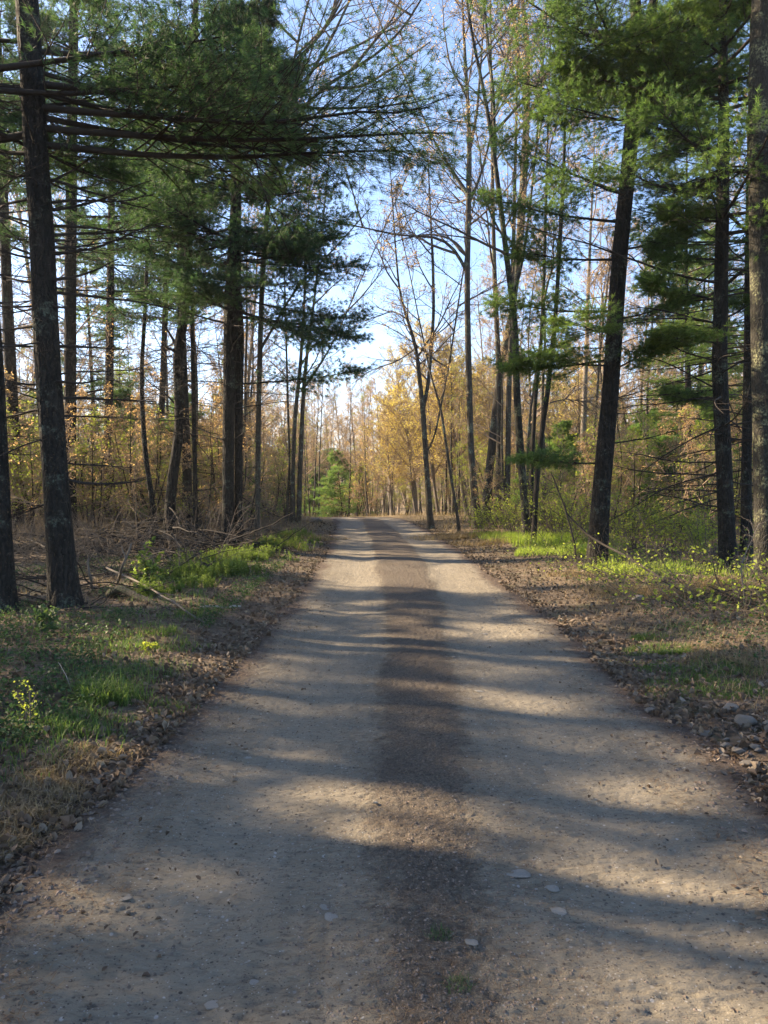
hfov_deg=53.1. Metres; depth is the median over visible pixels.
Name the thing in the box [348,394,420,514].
golden tree
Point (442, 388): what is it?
bare tree
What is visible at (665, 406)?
sapling
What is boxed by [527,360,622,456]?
golden tree
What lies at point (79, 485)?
sapling
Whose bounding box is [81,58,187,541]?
pine tree
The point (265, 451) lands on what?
sapling
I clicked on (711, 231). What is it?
pine tree
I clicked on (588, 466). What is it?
sapling
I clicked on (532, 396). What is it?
tree
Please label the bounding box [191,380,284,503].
sapling
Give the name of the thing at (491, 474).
sapling
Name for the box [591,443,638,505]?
sapling
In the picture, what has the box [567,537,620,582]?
fallen branch
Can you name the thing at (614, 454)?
sapling
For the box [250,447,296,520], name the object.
sapling
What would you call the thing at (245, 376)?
tree
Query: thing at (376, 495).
sapling
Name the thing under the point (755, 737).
stone
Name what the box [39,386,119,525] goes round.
sapling
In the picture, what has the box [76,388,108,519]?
sapling
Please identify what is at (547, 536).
tall grass
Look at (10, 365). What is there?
pine tree
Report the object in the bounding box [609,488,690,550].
shrub
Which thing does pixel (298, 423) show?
sapling
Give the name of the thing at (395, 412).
bare tree
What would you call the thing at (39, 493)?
sapling
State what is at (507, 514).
shrub
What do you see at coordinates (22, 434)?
sapling
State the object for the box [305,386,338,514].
bare tree
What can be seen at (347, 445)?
sapling
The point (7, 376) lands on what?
sapling
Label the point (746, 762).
stone
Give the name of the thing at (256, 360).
bare tree
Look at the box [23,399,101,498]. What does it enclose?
sapling
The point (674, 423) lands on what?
sapling
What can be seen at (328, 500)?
sapling
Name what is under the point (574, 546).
fallen branch
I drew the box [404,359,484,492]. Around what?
golden tree
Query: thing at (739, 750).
stone
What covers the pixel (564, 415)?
golden tree
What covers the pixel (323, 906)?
pale stone
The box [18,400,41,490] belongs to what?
sapling
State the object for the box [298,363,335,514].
tree
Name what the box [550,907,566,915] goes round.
pale stone
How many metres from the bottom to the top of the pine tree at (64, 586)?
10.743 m
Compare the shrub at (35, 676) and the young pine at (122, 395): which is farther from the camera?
the young pine at (122, 395)
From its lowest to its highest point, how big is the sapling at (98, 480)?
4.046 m
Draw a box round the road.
[0,517,767,1023]
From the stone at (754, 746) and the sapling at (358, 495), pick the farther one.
the sapling at (358, 495)
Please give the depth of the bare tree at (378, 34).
20.48 m
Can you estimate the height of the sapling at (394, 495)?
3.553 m
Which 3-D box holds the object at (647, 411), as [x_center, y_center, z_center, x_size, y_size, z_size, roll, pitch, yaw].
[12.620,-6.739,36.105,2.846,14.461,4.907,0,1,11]
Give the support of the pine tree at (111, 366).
on the ground at (734, 740)
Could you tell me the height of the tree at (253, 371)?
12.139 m
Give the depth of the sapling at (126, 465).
24.64 m
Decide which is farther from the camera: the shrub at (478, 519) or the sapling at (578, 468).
the sapling at (578, 468)
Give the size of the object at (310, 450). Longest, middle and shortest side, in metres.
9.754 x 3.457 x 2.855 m
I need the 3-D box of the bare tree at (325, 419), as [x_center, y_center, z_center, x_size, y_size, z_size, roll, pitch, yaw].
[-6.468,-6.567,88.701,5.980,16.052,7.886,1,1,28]
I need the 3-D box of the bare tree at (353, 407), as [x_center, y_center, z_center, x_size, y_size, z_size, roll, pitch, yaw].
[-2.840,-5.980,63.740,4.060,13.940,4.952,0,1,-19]
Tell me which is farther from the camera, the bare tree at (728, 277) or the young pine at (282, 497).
the young pine at (282, 497)
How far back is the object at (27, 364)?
45.71 m
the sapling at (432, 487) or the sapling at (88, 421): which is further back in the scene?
the sapling at (432, 487)
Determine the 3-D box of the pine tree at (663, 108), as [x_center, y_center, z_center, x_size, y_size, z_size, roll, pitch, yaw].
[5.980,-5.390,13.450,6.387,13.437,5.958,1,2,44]
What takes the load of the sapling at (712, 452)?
on the ground at (734, 740)
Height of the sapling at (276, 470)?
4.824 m
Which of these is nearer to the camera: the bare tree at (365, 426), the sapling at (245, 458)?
the sapling at (245, 458)
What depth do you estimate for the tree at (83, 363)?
25.77 m
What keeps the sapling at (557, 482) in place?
on the ground at (734, 740)
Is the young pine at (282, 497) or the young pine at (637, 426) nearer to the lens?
the young pine at (637, 426)
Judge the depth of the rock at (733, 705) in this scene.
5.23 m
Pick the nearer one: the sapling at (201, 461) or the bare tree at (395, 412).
the sapling at (201, 461)
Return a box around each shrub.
[11,662,57,694]
[11,679,37,728]
[27,603,60,641]
[130,536,168,582]
[141,641,159,651]
[461,497,513,533]
[470,448,567,519]
[490,492,528,532]
[517,468,591,533]
[554,489,613,537]
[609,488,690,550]
[630,491,717,552]
[652,493,717,560]
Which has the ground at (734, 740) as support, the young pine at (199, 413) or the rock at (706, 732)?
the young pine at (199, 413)
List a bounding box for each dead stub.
[86,553,93,591]
[116,543,131,582]
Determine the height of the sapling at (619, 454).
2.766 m
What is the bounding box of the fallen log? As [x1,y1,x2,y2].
[105,585,177,610]
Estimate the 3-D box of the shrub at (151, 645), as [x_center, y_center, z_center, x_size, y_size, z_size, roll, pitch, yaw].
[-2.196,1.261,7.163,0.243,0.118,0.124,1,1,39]
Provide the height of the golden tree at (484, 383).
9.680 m
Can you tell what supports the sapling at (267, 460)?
on the ground at (734, 740)
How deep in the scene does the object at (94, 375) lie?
57.16 m
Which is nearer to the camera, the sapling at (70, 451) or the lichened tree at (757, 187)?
the lichened tree at (757, 187)
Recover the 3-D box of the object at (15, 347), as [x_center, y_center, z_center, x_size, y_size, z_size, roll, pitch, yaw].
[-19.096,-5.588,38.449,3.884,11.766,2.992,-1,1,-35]
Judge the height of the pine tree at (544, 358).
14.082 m
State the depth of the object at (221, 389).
50.15 m
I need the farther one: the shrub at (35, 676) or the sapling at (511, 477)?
the sapling at (511, 477)
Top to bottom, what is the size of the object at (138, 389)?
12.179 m
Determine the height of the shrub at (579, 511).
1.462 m
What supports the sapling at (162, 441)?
on the ground at (734, 740)
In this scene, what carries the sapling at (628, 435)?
on the ground at (734, 740)
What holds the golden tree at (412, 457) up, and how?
on the ground at (734, 740)
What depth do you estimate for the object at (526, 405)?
37.52 m
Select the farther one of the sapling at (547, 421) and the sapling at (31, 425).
the sapling at (547, 421)
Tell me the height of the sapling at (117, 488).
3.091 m
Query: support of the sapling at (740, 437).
on the ground at (734, 740)
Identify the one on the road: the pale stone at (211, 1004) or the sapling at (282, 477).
the pale stone at (211, 1004)
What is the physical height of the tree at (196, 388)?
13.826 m
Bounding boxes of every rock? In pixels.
[632,595,644,600]
[644,707,653,712]
[698,730,712,736]
[723,703,738,712]
[734,714,757,725]
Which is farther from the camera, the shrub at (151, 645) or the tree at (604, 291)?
the tree at (604, 291)
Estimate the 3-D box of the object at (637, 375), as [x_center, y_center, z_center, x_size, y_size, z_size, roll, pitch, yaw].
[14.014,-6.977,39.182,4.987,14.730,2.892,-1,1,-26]
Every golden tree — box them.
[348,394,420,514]
[363,343,464,514]
[368,372,445,514]
[381,390,444,514]
[386,313,484,514]
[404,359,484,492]
[406,317,522,514]
[438,345,514,500]
[458,355,538,479]
[486,339,561,476]
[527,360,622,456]
[531,369,614,457]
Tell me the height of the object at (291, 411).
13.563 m
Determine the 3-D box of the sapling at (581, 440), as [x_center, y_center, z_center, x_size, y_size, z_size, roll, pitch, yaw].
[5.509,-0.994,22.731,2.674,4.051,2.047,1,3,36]
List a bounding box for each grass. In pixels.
[0,508,767,861]
[0,558,767,784]
[468,529,750,577]
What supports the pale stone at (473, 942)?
on the road
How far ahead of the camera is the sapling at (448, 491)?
71.76 m
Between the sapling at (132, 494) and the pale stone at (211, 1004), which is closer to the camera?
the pale stone at (211, 1004)
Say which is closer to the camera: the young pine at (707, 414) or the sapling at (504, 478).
the young pine at (707, 414)
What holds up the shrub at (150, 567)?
on the ground at (734, 740)
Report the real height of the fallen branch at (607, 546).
1.648 m
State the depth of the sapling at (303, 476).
67.31 m
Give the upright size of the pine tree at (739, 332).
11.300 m
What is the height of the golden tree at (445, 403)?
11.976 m
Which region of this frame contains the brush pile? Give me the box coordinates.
[13,498,767,616]
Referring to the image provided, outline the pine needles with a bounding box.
[0,546,767,1023]
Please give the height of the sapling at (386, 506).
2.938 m
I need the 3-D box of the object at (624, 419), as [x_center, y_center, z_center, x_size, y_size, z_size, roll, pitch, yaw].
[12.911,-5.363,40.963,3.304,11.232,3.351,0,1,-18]
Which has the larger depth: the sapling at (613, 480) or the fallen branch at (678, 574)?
the sapling at (613, 480)
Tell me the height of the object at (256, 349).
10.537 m
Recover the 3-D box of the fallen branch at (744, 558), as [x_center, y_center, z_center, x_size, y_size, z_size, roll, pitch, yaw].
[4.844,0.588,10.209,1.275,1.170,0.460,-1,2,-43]
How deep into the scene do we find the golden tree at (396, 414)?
48.17 m
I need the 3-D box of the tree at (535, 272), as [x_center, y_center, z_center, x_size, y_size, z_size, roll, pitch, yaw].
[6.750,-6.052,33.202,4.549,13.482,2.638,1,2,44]
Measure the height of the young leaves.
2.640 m
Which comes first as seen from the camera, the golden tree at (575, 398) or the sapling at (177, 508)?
the sapling at (177, 508)
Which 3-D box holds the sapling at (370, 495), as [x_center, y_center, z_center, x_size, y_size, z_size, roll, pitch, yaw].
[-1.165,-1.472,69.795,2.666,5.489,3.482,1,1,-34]
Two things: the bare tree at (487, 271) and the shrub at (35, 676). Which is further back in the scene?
the bare tree at (487, 271)
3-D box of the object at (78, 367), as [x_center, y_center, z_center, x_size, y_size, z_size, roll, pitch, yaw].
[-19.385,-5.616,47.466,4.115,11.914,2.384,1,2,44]
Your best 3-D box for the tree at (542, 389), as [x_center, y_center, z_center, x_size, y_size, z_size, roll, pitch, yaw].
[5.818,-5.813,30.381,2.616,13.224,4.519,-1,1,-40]
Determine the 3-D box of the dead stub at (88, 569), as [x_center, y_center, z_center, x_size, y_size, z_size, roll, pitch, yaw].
[-4.100,0.840,10.711,0.115,0.605,0.468,0,1,-23]
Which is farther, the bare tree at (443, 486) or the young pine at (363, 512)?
the bare tree at (443, 486)
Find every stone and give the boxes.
[119,895,131,900]
[204,1000,218,1009]
[249,979,258,984]
[319,904,328,909]
[325,912,337,920]
[464,939,477,945]
[506,869,530,877]
[545,885,559,891]
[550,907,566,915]
[721,742,731,747]
[731,748,745,753]
[739,760,752,766]
[747,735,758,741]
[749,744,760,748]
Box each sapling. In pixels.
[4,368,40,502]
[6,395,71,533]
[6,404,41,503]
[8,366,90,516]
[8,444,41,533]
[14,426,82,527]
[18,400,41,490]
[20,423,39,514]
[20,425,42,521]
[21,432,41,505]
[22,415,84,516]
[22,458,87,521]
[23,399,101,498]
[24,415,87,495]
[34,444,105,510]
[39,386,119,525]
[41,406,145,530]
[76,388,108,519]
[76,427,116,503]
[77,405,142,525]
[87,388,187,535]
[88,428,139,512]
[93,449,145,526]
[94,360,203,530]
[112,420,169,511]
[114,412,173,520]
[136,411,181,522]
[137,404,173,486]
[138,429,207,521]
[141,433,219,536]
[144,416,209,532]
[152,452,203,507]
[160,431,217,505]
[167,415,221,536]
[181,457,221,526]
[189,390,264,526]
[190,440,247,518]
[191,379,254,530]
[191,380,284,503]
[192,441,221,513]
[198,400,274,506]
[206,399,280,534]
[243,453,275,514]
[246,465,275,506]
[247,432,287,514]
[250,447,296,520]
[251,432,280,513]
[252,441,311,511]
[261,412,313,514]
[261,414,311,516]
[267,447,310,503]
[267,448,303,516]
[295,455,317,508]
[295,485,309,506]
[316,482,340,515]
[321,442,364,516]
[335,484,356,514]
[346,461,386,516]
[349,438,384,514]
[352,471,380,515]
[361,472,382,513]
[369,445,396,515]
[376,478,394,515]
[381,492,410,513]
[385,485,410,513]
[392,476,418,514]
[411,486,439,512]
[418,463,447,513]
[419,491,444,513]
[422,475,443,510]
[440,471,460,509]
[441,472,461,514]
[446,441,482,519]
[457,423,515,518]
[470,457,517,501]
[473,455,518,528]
[476,442,518,498]
[503,413,528,475]
[515,408,571,522]
[525,429,586,524]
[529,410,599,532]
[539,453,576,516]
[547,431,594,515]
[547,442,595,531]
[562,455,585,511]
[573,422,625,486]
[579,394,654,533]
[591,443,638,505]
[610,430,689,534]
[610,453,643,528]
[611,428,646,520]
[612,431,638,484]
[612,474,629,503]
[616,400,677,522]
[623,401,696,510]
[635,397,682,484]
[641,402,735,539]
[646,432,739,527]
[649,414,716,533]
[666,404,738,537]
[689,415,752,498]
[691,469,716,522]
[700,391,753,520]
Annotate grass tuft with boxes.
[418,921,453,940]
[440,969,477,996]
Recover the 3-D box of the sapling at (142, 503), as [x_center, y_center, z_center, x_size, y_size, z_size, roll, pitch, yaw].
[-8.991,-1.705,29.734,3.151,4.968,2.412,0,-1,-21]
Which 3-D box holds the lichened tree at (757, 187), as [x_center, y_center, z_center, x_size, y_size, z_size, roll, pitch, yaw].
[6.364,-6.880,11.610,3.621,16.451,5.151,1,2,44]
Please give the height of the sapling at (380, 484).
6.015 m
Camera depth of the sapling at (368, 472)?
53.25 m
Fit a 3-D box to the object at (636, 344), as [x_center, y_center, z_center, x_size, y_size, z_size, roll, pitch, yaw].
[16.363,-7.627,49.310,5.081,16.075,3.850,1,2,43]
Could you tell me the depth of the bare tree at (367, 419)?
59.93 m
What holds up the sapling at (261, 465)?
on the ground at (734, 740)
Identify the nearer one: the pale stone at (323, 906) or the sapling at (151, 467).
the pale stone at (323, 906)
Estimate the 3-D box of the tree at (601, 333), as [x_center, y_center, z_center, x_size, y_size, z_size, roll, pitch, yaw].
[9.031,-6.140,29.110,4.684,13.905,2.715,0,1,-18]
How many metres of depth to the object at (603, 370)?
39.88 m
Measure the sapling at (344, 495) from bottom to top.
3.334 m
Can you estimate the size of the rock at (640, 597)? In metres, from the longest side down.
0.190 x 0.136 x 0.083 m
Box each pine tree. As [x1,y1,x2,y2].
[0,0,132,525]
[0,0,206,531]
[0,0,274,612]
[0,0,530,608]
[18,34,172,521]
[23,206,170,508]
[72,0,315,546]
[80,111,244,509]
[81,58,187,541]
[97,19,245,535]
[119,0,380,544]
[123,91,264,540]
[208,351,252,428]
[466,0,749,565]
[503,0,767,573]
[536,342,580,461]
[568,358,629,475]
[623,264,733,437]
[625,110,743,519]
[629,21,753,555]
[641,219,742,460]
[682,317,741,447]
[730,331,743,432]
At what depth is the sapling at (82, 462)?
32.00 m
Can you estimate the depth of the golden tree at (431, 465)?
45.36 m
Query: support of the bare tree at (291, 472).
on the ground at (734, 740)
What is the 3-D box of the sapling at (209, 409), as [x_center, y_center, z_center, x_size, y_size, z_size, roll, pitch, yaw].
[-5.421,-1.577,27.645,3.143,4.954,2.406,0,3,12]
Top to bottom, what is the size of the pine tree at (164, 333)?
17.866 m
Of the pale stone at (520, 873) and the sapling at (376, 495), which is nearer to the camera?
the pale stone at (520, 873)
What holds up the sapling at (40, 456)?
on the ground at (734, 740)
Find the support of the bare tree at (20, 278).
on the ground at (734, 740)
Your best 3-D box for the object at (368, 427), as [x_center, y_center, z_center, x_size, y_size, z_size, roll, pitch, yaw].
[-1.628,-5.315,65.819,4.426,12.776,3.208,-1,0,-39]
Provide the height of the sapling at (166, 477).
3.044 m
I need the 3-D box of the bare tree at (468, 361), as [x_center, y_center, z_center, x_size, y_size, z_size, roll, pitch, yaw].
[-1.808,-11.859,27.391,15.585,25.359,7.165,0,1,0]
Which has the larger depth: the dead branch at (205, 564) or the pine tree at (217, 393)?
the pine tree at (217, 393)
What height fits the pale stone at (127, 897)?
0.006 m
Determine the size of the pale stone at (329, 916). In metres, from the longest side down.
0.060 x 0.060 x 0.006 m
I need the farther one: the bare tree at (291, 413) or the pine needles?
the bare tree at (291, 413)
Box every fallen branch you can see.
[534,468,586,563]
[559,497,694,602]
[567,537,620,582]
[625,559,729,592]
[631,505,681,583]
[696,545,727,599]
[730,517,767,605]
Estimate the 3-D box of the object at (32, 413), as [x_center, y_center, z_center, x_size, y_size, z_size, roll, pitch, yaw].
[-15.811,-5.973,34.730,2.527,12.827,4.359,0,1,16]
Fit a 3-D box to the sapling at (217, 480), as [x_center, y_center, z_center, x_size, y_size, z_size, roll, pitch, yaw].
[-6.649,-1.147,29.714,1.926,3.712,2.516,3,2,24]
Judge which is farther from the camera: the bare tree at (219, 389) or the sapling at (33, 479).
the bare tree at (219, 389)
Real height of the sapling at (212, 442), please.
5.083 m
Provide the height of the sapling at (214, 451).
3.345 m
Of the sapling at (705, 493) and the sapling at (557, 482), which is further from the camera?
the sapling at (557, 482)
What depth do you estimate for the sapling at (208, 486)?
25.89 m
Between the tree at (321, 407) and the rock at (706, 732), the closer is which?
the rock at (706, 732)
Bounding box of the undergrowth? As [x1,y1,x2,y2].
[11,479,767,619]
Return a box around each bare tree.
[0,142,106,373]
[0,170,31,360]
[170,0,550,528]
[200,360,222,422]
[200,364,219,418]
[217,0,443,538]
[222,205,296,515]
[243,305,269,436]
[244,67,414,522]
[252,365,278,472]
[263,404,291,463]
[268,361,298,470]
[271,383,290,435]
[286,405,319,469]
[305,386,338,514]
[305,389,357,469]
[309,374,360,483]
[322,360,367,516]
[326,415,358,514]
[335,116,546,528]
[336,423,373,480]
[343,375,408,515]
[344,367,374,446]
[345,401,376,461]
[354,375,382,495]
[374,185,467,532]
[379,0,625,539]
[380,367,402,493]
[387,356,430,514]
[404,0,553,522]
[422,0,555,523]
[430,401,444,512]
[433,331,463,512]
[454,269,505,506]
[457,0,597,521]
[468,0,601,542]
[479,255,548,429]
[483,337,526,503]
[491,0,599,526]
[519,85,649,508]
[567,207,644,411]
[622,225,709,407]
[676,200,743,418]
[679,187,744,388]
[694,92,747,382]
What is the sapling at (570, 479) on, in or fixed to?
on the ground at (734, 740)
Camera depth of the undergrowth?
15.76 m
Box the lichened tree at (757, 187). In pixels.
[748,0,767,580]
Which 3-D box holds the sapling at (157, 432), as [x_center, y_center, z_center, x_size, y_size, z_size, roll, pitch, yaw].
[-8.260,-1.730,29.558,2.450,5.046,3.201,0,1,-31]
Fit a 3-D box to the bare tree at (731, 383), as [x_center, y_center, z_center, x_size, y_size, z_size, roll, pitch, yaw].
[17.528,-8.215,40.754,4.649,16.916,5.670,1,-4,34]
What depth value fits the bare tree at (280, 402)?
136.32 m
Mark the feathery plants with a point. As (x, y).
(228, 566)
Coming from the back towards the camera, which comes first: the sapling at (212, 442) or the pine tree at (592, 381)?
the pine tree at (592, 381)
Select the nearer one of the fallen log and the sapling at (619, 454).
the fallen log
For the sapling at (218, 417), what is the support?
on the ground at (734, 740)
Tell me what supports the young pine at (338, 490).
on the ground at (734, 740)
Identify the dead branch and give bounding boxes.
[106,567,210,625]
[185,560,214,580]
[199,605,240,607]
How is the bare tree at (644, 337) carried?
on the ground at (734, 740)
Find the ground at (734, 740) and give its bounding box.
[0,454,767,873]
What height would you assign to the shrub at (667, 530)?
1.451 m
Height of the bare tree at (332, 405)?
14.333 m
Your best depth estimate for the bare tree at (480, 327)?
57.13 m
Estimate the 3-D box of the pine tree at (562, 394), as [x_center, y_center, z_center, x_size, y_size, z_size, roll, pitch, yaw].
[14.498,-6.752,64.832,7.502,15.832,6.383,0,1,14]
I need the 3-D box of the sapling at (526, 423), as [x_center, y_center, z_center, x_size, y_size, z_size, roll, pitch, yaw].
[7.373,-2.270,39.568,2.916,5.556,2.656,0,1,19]
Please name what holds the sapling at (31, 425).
on the ground at (734, 740)
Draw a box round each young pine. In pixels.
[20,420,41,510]
[77,388,152,515]
[136,393,244,515]
[201,437,261,517]
[261,489,285,512]
[269,474,304,513]
[302,472,338,516]
[306,447,351,514]
[311,449,365,516]
[313,451,363,516]
[333,466,380,516]
[510,438,578,508]
[511,435,561,489]
[519,419,612,511]
[611,407,671,510]
[616,435,716,527]
[635,417,684,503]
[659,387,752,515]
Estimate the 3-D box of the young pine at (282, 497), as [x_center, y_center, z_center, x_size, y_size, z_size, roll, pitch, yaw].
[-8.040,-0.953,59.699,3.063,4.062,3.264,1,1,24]
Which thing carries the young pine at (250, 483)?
on the ground at (734, 740)
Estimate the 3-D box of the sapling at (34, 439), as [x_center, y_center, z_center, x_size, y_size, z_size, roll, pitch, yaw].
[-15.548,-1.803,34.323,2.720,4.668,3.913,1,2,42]
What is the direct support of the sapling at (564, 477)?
on the ground at (734, 740)
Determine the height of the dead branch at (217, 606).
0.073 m
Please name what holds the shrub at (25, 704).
on the ground at (734, 740)
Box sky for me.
[0,0,749,451]
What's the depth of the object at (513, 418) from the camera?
41.84 m
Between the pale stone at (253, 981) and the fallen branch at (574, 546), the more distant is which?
the fallen branch at (574, 546)
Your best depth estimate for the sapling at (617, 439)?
23.32 m
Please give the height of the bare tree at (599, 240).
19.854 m
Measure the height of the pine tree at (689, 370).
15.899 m
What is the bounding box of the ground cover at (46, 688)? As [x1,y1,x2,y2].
[0,549,767,753]
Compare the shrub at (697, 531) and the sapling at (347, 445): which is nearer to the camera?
the shrub at (697, 531)
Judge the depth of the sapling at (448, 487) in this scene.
46.73 m
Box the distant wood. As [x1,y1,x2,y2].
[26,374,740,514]
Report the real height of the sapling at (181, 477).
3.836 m
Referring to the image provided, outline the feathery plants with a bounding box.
[132,527,322,596]
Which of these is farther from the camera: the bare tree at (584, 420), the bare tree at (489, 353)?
the bare tree at (489, 353)
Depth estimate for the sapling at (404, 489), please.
50.23 m
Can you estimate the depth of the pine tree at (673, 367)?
50.82 m
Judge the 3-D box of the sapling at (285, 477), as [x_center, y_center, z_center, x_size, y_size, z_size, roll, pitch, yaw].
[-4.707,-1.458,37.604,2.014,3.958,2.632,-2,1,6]
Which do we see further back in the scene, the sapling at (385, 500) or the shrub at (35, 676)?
the sapling at (385, 500)
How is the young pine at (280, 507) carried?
on the ground at (734, 740)
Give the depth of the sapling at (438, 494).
73.19 m
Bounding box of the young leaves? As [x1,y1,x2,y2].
[26,477,767,616]
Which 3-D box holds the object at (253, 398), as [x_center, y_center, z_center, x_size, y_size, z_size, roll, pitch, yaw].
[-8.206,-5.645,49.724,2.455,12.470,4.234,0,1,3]
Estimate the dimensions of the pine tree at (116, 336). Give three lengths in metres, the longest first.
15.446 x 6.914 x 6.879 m
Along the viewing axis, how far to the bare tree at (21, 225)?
37.45 m
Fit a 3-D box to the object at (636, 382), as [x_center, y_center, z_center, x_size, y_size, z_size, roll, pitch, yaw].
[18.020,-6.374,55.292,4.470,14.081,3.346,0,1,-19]
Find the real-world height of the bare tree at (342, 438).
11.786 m
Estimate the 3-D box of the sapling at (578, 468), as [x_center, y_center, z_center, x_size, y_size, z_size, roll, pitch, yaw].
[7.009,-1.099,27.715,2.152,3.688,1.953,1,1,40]
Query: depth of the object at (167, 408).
37.02 m
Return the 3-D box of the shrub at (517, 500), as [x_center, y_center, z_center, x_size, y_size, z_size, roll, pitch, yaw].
[4.467,-0.685,24.716,2.439,2.679,2.817,-1,1,-38]
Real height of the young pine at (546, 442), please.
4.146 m
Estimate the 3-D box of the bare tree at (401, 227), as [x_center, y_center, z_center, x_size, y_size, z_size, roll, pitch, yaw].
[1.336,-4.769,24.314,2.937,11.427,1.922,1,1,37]
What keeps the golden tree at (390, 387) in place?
on the ground at (734, 740)
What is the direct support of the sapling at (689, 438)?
on the ground at (734, 740)
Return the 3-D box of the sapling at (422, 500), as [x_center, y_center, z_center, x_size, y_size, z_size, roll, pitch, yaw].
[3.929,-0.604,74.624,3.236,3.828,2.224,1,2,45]
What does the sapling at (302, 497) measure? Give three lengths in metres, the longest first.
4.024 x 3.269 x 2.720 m
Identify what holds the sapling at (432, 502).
on the ground at (734, 740)

